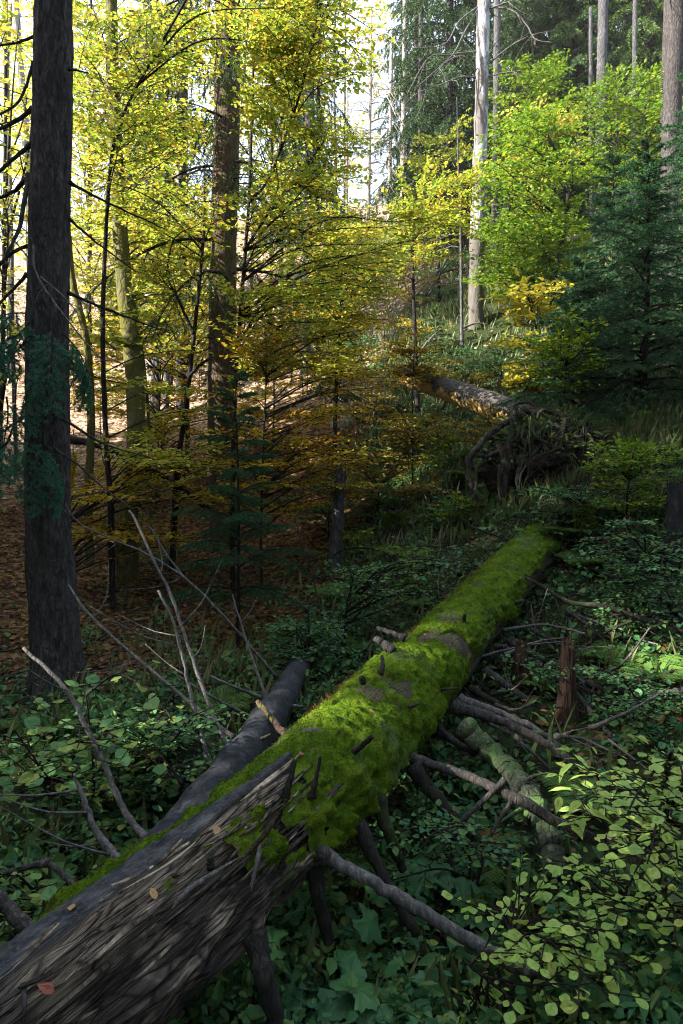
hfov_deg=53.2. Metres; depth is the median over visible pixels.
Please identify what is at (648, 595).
fern
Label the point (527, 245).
beech tree
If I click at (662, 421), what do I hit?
grass
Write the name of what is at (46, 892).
leafy plant
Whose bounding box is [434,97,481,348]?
dead spruce
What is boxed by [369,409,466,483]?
small tree
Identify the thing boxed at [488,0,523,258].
spruce tree
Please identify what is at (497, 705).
dead branch
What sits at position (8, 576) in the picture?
fallen leaves
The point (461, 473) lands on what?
fern
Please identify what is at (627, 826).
dead branch
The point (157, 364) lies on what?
beech sapling
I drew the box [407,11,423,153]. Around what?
spruce tree
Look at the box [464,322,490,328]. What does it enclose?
dead branch
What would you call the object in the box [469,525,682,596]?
dead branch
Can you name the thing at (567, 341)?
leafy shrub
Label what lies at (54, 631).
spruce tree
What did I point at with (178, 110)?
beech sapling
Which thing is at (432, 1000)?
coltsfoot
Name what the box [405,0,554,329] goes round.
dead spruce
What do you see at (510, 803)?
dead branch
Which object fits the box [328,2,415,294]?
dead spruce
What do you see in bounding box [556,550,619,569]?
fern
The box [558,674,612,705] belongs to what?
dead branch
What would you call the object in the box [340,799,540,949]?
leafy plant
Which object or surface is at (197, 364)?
leafy shrub
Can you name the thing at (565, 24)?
spruce tree
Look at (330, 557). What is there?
dead branch
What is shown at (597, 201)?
spruce sapling
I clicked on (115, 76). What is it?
beech tree
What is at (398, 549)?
leafy shrub
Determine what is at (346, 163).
dead spruce
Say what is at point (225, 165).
spruce tree
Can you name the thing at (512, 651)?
dead branch
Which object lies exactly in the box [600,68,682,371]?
spruce sapling
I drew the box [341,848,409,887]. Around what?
fern
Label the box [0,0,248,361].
beech tree
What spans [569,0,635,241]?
spruce tree
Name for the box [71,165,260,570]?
beech sapling
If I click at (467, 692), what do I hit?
dead branch
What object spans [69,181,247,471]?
beech tree
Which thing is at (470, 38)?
spruce tree
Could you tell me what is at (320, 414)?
beech sapling
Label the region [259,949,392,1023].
coltsfoot
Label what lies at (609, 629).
dead branch
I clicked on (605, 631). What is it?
dead branch
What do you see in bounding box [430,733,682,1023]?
leafy shrub
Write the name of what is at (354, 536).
leafy shrub
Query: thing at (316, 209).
beech sapling
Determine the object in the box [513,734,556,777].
dead branch
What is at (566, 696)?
tree stump
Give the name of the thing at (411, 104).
spruce tree
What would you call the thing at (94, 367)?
leafy shrub
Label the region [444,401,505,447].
leafy shrub
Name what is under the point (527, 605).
dead branch
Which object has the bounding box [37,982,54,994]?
fallen leaf
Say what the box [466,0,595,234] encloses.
spruce tree
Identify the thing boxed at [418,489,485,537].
leafy shrub
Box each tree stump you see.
[324,463,345,573]
[330,380,353,427]
[378,507,407,546]
[510,635,534,694]
[554,631,579,725]
[571,501,601,553]
[662,480,682,567]
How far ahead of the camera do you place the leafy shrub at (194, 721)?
3.41 m
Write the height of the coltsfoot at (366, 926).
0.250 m
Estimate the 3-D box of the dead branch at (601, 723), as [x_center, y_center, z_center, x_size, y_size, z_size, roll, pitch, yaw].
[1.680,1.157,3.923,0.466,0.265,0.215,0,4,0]
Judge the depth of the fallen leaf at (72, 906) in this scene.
1.85 m
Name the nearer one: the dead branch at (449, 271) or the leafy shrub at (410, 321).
the leafy shrub at (410, 321)
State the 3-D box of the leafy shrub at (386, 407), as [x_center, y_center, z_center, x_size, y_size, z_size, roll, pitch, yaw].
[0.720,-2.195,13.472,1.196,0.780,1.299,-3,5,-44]
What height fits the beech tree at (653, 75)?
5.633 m
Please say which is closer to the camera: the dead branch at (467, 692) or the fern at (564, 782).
the fern at (564, 782)
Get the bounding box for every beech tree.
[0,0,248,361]
[1,0,11,368]
[11,0,30,265]
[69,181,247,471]
[69,203,238,394]
[70,0,244,584]
[163,48,170,410]
[185,0,350,379]
[316,0,398,210]
[355,150,509,413]
[387,161,467,244]
[401,108,474,302]
[458,87,615,321]
[465,208,603,325]
[487,48,575,257]
[493,93,586,252]
[555,56,682,254]
[583,77,682,254]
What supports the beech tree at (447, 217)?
on the ground at (118, 425)
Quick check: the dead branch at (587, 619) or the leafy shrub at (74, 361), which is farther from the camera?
the leafy shrub at (74, 361)
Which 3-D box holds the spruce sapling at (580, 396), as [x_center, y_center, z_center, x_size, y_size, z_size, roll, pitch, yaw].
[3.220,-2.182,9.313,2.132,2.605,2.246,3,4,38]
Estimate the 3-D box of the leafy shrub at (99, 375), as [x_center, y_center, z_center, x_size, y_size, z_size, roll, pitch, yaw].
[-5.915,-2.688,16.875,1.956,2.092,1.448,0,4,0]
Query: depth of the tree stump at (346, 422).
13.25 m
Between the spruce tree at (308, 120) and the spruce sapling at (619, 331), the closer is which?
the spruce sapling at (619, 331)
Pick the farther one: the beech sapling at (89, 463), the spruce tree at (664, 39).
the spruce tree at (664, 39)
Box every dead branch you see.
[70,434,215,510]
[294,517,342,631]
[315,547,395,583]
[415,260,450,294]
[418,313,444,357]
[418,776,507,881]
[424,253,459,296]
[427,236,458,296]
[427,268,468,276]
[454,564,682,633]
[463,687,474,698]
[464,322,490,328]
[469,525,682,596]
[475,799,513,886]
[481,630,606,657]
[482,720,605,744]
[485,648,511,669]
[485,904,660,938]
[486,645,502,659]
[494,681,538,718]
[497,639,527,692]
[501,608,585,633]
[502,644,604,665]
[503,588,581,671]
[507,620,550,639]
[513,590,543,619]
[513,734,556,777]
[530,629,560,650]
[553,733,617,762]
[558,619,607,658]
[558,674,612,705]
[563,629,658,644]
[564,612,629,643]
[565,608,633,641]
[582,626,651,679]
[588,687,669,730]
[590,669,674,708]
[603,698,650,721]
[605,597,682,632]
[608,738,657,778]
[609,601,682,617]
[618,823,681,861]
[644,687,682,698]
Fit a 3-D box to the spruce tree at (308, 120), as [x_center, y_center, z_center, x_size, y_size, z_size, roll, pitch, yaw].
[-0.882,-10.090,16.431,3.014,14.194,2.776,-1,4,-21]
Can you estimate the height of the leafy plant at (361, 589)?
1.141 m
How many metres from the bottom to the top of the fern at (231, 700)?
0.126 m
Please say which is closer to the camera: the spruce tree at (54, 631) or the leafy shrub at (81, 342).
the spruce tree at (54, 631)
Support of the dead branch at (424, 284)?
on the ground at (118, 425)
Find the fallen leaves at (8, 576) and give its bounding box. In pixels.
[0,382,682,778]
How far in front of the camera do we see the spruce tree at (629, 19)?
24.11 m
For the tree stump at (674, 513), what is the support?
on the ground at (118, 425)
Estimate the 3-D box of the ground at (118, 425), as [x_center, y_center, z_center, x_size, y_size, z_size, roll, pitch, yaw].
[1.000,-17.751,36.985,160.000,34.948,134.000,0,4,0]
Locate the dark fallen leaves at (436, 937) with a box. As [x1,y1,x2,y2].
[0,411,682,1023]
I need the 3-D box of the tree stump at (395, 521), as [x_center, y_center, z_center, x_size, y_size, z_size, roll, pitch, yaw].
[0.649,0.238,8.336,0.435,0.614,0.416,0,4,0]
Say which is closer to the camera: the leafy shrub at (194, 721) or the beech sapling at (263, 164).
the leafy shrub at (194, 721)
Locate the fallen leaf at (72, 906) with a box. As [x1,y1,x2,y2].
[68,904,75,910]
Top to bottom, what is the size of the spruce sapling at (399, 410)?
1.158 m
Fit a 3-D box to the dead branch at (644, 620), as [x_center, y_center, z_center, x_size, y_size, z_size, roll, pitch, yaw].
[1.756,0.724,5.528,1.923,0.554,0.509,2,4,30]
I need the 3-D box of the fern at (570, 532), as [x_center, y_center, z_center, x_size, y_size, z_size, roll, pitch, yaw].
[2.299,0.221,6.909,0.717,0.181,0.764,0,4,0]
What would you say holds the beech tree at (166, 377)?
on the ground at (118, 425)
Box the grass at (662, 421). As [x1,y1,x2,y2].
[0,211,682,1023]
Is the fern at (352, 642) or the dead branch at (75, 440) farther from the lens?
the dead branch at (75, 440)
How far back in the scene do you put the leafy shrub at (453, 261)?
20.48 m
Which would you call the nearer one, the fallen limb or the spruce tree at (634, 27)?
the fallen limb
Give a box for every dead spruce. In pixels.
[322,91,367,249]
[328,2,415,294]
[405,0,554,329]
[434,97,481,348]
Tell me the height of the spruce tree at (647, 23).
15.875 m
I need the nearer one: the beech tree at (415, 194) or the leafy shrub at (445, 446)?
the leafy shrub at (445, 446)
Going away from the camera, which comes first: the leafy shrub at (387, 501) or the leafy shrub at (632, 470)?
the leafy shrub at (632, 470)
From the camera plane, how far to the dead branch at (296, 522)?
6.49 m
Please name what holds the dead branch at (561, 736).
on the ground at (118, 425)
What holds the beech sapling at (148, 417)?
on the ground at (118, 425)
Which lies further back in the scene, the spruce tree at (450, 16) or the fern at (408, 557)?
the spruce tree at (450, 16)
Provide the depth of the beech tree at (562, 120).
17.83 m
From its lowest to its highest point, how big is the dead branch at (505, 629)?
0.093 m
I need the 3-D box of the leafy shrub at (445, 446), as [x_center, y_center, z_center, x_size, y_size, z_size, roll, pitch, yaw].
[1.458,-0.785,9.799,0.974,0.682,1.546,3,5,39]
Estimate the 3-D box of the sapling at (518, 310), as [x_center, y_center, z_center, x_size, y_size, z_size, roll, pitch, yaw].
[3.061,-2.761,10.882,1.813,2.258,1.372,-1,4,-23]
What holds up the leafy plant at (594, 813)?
on the ground at (118, 425)
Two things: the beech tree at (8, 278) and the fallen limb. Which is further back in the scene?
the beech tree at (8, 278)
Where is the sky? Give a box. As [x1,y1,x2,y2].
[0,0,621,243]
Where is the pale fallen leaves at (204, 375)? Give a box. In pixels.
[0,206,655,513]
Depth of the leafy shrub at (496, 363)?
12.16 m
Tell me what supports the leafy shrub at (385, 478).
on the ground at (118, 425)
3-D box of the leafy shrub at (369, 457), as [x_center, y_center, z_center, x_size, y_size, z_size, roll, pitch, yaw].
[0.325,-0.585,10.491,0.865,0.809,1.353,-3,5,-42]
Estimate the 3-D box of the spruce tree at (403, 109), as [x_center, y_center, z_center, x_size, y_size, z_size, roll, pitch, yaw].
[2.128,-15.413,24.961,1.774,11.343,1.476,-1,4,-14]
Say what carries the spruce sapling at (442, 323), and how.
on the ground at (118, 425)
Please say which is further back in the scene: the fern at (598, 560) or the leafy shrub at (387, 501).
the leafy shrub at (387, 501)
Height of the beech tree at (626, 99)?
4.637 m
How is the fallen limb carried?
on the ground at (118, 425)
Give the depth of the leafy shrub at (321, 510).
9.33 m
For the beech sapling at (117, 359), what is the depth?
11.72 m
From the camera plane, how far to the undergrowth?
3.15 m
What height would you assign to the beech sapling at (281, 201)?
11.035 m
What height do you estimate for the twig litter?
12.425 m
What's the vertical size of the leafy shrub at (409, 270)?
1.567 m
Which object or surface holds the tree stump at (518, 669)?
on the ground at (118, 425)
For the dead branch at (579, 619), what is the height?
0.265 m
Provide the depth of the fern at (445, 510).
8.15 m
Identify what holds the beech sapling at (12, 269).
on the ground at (118, 425)
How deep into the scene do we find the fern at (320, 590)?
7.01 m
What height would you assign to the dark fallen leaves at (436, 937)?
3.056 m
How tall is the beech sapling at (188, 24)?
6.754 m
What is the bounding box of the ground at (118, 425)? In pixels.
[0,203,682,1023]
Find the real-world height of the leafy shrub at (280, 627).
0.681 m
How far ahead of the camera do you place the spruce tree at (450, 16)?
21.89 m
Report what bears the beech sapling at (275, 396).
on the ground at (118, 425)
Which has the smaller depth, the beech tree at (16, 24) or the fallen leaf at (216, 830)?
the fallen leaf at (216, 830)
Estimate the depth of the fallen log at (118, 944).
2.36 m
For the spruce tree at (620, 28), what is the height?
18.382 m
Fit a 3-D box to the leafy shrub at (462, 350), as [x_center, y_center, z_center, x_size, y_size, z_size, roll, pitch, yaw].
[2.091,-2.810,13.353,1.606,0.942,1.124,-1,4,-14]
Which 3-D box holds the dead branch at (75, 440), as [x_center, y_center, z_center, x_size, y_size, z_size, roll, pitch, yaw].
[-2.798,-0.548,9.165,2.240,1.054,0.610,1,4,10]
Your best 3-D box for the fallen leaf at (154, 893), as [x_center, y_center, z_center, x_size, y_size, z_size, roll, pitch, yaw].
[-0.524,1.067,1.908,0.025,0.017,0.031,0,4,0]
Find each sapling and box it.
[0,0,30,467]
[0,0,32,468]
[31,0,119,333]
[69,295,238,508]
[70,231,94,565]
[70,449,236,571]
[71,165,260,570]
[72,0,330,608]
[93,283,189,553]
[118,0,197,410]
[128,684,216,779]
[153,370,314,648]
[160,0,208,276]
[166,0,254,406]
[196,312,413,585]
[202,286,380,467]
[204,0,443,587]
[238,25,284,328]
[240,0,339,345]
[271,10,366,360]
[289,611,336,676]
[291,0,380,270]
[297,206,425,501]
[300,216,372,462]
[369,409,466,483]
[373,403,427,464]
[378,327,454,470]
[419,302,456,354]
[479,268,579,398]
[496,255,650,429]
[530,138,682,424]
[533,152,670,373]
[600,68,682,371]
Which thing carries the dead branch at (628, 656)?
on the ground at (118, 425)
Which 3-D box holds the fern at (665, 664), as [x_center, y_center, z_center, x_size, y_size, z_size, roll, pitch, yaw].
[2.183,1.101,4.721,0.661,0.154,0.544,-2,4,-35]
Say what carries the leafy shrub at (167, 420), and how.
on the ground at (118, 425)
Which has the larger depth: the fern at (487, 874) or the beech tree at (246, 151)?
the beech tree at (246, 151)
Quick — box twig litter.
[0,229,682,1023]
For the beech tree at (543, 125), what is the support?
on the ground at (118, 425)
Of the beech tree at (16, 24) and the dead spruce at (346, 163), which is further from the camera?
the dead spruce at (346, 163)
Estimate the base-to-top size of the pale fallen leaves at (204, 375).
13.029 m
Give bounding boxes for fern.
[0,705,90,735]
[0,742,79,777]
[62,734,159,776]
[188,685,261,712]
[307,583,354,598]
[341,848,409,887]
[346,635,378,652]
[395,595,434,608]
[399,555,445,564]
[424,507,471,517]
[434,843,507,914]
[442,470,474,479]
[445,827,505,860]
[511,528,573,534]
[516,674,587,692]
[533,525,584,541]
[538,773,627,816]
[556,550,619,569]
[575,639,640,665]
[579,410,654,429]
[612,652,682,682]
[639,582,682,613]
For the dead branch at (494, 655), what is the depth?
4.98 m
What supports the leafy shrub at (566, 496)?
on the ground at (118, 425)
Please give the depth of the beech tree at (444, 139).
18.59 m
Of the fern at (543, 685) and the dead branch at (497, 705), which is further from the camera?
the fern at (543, 685)
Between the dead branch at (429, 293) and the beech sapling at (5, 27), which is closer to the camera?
the beech sapling at (5, 27)
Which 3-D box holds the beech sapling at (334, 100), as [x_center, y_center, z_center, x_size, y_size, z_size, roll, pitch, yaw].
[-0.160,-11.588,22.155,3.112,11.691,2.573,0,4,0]
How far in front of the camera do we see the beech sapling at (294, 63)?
7.55 m
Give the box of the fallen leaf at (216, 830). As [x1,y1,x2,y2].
[213,827,220,833]
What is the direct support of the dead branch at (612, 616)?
on the ground at (118, 425)
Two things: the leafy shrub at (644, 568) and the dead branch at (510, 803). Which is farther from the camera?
the leafy shrub at (644, 568)
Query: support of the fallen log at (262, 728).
on the ground at (118, 425)
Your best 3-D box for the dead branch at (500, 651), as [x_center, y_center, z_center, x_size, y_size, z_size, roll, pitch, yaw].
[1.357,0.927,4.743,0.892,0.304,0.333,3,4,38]
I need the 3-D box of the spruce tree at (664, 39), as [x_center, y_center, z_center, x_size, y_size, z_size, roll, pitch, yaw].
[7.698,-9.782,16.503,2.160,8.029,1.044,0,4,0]
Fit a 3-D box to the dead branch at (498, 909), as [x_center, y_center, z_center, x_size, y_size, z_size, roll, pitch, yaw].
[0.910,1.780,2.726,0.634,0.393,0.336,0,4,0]
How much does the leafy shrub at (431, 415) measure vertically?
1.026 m
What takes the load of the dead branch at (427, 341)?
on the ground at (118, 425)
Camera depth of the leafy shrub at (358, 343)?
15.33 m
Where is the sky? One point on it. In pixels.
(360, 193)
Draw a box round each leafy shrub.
[0,660,211,884]
[69,322,94,397]
[69,339,99,411]
[69,363,111,402]
[70,362,125,409]
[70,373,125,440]
[88,700,249,813]
[107,381,179,422]
[126,401,196,442]
[170,347,205,388]
[248,377,293,398]
[255,612,363,674]
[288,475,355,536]
[315,528,383,564]
[323,458,460,539]
[336,447,404,493]
[345,333,385,371]
[345,493,417,528]
[350,380,403,414]
[356,541,434,587]
[370,266,421,297]
[377,313,452,347]
[377,411,447,461]
[380,270,446,312]
[395,465,445,506]
[396,229,463,253]
[408,432,468,472]
[411,269,468,306]
[417,346,484,377]
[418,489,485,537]
[422,245,494,274]
[422,357,497,393]
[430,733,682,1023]
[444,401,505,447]
[463,343,533,388]
[484,329,577,405]
[493,649,596,736]
[500,482,634,552]
[524,307,612,404]
[568,517,682,645]
[574,432,682,541]
[578,664,682,743]
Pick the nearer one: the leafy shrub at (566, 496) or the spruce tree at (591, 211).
the leafy shrub at (566, 496)
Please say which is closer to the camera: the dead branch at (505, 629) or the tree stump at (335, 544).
the dead branch at (505, 629)
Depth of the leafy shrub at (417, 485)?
8.76 m
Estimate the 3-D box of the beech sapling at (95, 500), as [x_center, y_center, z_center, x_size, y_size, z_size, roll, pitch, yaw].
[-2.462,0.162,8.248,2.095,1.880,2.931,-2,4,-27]
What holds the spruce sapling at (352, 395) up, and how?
on the ground at (118, 425)
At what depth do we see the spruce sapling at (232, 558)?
6.37 m
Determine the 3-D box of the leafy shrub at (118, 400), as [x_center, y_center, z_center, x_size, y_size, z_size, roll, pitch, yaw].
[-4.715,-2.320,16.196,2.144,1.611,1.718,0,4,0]
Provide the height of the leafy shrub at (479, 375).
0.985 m
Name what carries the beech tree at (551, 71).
on the ground at (118, 425)
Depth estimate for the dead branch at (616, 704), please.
4.26 m
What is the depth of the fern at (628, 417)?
8.22 m
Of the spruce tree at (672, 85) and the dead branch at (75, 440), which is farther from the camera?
the spruce tree at (672, 85)
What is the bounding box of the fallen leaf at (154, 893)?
[150,888,157,899]
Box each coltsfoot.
[230,902,381,1023]
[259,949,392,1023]
[365,856,494,937]
[378,970,436,1023]
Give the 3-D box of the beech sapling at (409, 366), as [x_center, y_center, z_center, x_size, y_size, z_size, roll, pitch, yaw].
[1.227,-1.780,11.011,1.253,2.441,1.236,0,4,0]
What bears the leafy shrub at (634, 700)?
on the ground at (118, 425)
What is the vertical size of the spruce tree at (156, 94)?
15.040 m
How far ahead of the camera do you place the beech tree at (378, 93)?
24.17 m
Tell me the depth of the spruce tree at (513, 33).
27.73 m
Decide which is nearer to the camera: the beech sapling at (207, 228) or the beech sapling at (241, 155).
the beech sapling at (207, 228)
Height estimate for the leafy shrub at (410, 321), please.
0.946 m
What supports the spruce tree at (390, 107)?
on the ground at (118, 425)
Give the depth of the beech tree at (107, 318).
19.21 m
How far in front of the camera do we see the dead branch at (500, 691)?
4.38 m
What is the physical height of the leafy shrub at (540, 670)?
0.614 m
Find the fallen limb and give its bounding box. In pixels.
[455,717,575,907]
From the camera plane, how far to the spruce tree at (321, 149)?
28.63 m
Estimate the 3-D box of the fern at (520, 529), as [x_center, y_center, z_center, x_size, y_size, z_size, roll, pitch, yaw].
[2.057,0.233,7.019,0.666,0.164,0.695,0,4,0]
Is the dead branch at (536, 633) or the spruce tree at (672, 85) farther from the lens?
the spruce tree at (672, 85)
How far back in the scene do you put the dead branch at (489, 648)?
5.05 m
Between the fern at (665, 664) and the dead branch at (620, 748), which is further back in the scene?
the fern at (665, 664)
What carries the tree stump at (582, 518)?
on the ground at (118, 425)
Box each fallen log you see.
[0,504,315,933]
[0,522,618,1023]
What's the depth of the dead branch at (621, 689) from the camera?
4.54 m
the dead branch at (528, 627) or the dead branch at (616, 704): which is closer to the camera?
the dead branch at (616, 704)
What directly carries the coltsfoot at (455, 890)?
on the ground at (118, 425)
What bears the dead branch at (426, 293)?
on the ground at (118, 425)
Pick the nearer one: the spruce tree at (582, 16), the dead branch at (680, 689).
the dead branch at (680, 689)
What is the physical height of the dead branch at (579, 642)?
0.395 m
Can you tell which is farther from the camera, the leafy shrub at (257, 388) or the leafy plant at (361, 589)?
the leafy shrub at (257, 388)
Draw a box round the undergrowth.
[0,339,682,1023]
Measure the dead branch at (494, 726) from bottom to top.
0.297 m
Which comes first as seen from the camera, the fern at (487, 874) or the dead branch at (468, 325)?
the fern at (487, 874)
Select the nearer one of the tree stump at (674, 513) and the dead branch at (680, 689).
the dead branch at (680, 689)
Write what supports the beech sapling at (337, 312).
on the ground at (118, 425)
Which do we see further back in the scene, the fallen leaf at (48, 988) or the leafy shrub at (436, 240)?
the leafy shrub at (436, 240)
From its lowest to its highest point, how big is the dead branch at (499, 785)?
0.468 m
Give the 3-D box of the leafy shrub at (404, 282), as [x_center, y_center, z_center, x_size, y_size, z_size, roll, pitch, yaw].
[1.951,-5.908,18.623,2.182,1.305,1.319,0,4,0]
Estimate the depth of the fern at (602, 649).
5.17 m
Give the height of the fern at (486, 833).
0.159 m
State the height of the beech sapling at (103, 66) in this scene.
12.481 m
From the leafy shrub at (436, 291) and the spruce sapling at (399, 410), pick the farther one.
the leafy shrub at (436, 291)
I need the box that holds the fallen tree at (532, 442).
[399,370,625,507]
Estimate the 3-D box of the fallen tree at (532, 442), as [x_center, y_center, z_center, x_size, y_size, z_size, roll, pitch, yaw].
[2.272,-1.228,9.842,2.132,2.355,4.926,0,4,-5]
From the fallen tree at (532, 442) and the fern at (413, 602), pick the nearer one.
the fern at (413, 602)
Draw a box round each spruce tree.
[0,0,322,704]
[69,0,366,552]
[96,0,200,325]
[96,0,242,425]
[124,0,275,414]
[246,0,367,376]
[253,11,358,257]
[357,30,409,239]
[359,0,467,214]
[374,0,520,256]
[378,0,415,195]
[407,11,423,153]
[423,0,516,202]
[461,0,584,166]
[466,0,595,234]
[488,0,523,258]
[501,0,637,228]
[503,0,631,219]
[558,7,606,241]
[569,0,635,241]
[579,0,682,219]
[584,0,682,204]
[608,8,630,145]
[609,0,656,226]
[617,0,665,253]
[633,0,682,301]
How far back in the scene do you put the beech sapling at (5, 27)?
10.90 m
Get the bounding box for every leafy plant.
[0,846,104,940]
[310,542,483,652]
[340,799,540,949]
[545,747,651,887]
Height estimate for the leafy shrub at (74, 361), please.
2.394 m

